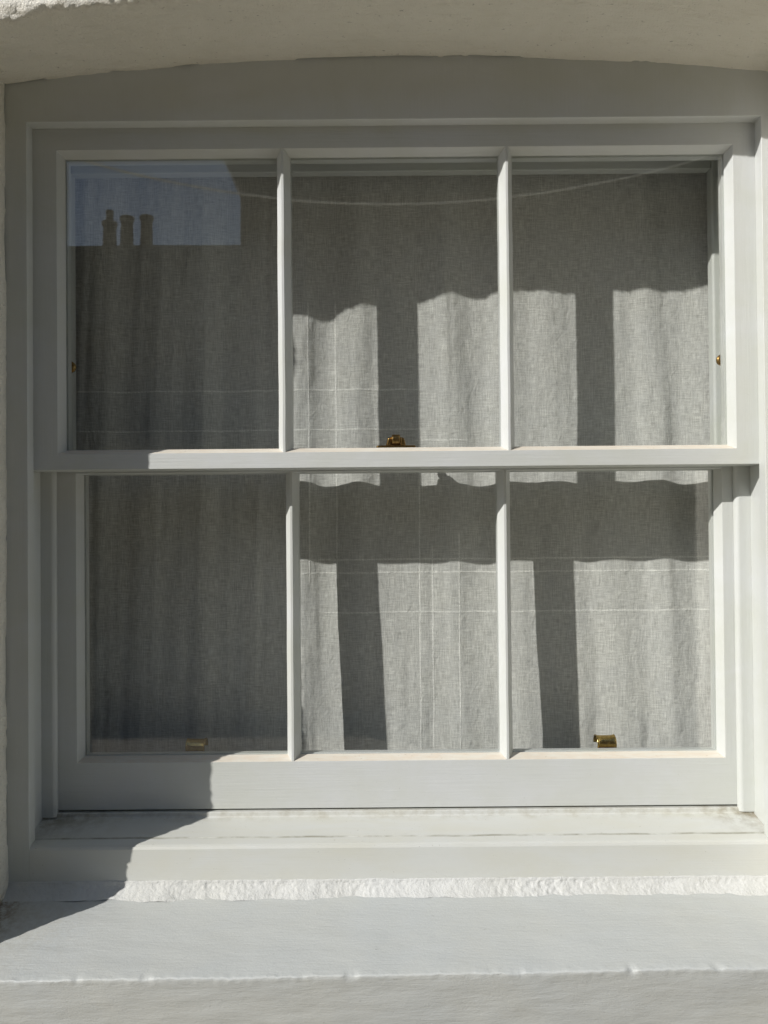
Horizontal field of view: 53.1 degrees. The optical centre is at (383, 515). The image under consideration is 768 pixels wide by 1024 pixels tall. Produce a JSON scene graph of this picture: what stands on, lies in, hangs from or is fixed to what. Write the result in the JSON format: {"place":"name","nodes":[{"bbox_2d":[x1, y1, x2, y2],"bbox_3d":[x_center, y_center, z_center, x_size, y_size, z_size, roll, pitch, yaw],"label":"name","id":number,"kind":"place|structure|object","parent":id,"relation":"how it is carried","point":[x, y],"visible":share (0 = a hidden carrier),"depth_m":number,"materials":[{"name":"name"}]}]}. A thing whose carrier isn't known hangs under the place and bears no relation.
{"place":"outdoors","nodes":[
{"label":"outdoors","id":0,"kind":"place"},
{"label":"ground","id":1,"kind":"structure","parent":0,"visible":0},
{"bbox_2d":[0,0,767,1023],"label":"house wall","id":2,"kind":"structure","parent":1,"relation":"on","point":[560,950],"depth_m":0.91,"materials":[{"name":"white paint"}]},
{"bbox_2d":[4,55,767,881],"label":"sash window","id":3,"kind":"structure","parent":2,"relation":"attached to","point":[198,811],"depth_m":1.02,"materials":[{"name":"white wood"}]},
{"bbox_2d":[75,173,710,751],"bbox_3d":[0.015,-0.028,1.163,1.230,1.120,0.036,-1,-1,0],"label":"linen curtain","id":4,"kind":"object","parent":3,"relation":"hanging from","point":[395,305],"visible":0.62,"depth_m":1.16,"materials":[{"name":"white fabric"}]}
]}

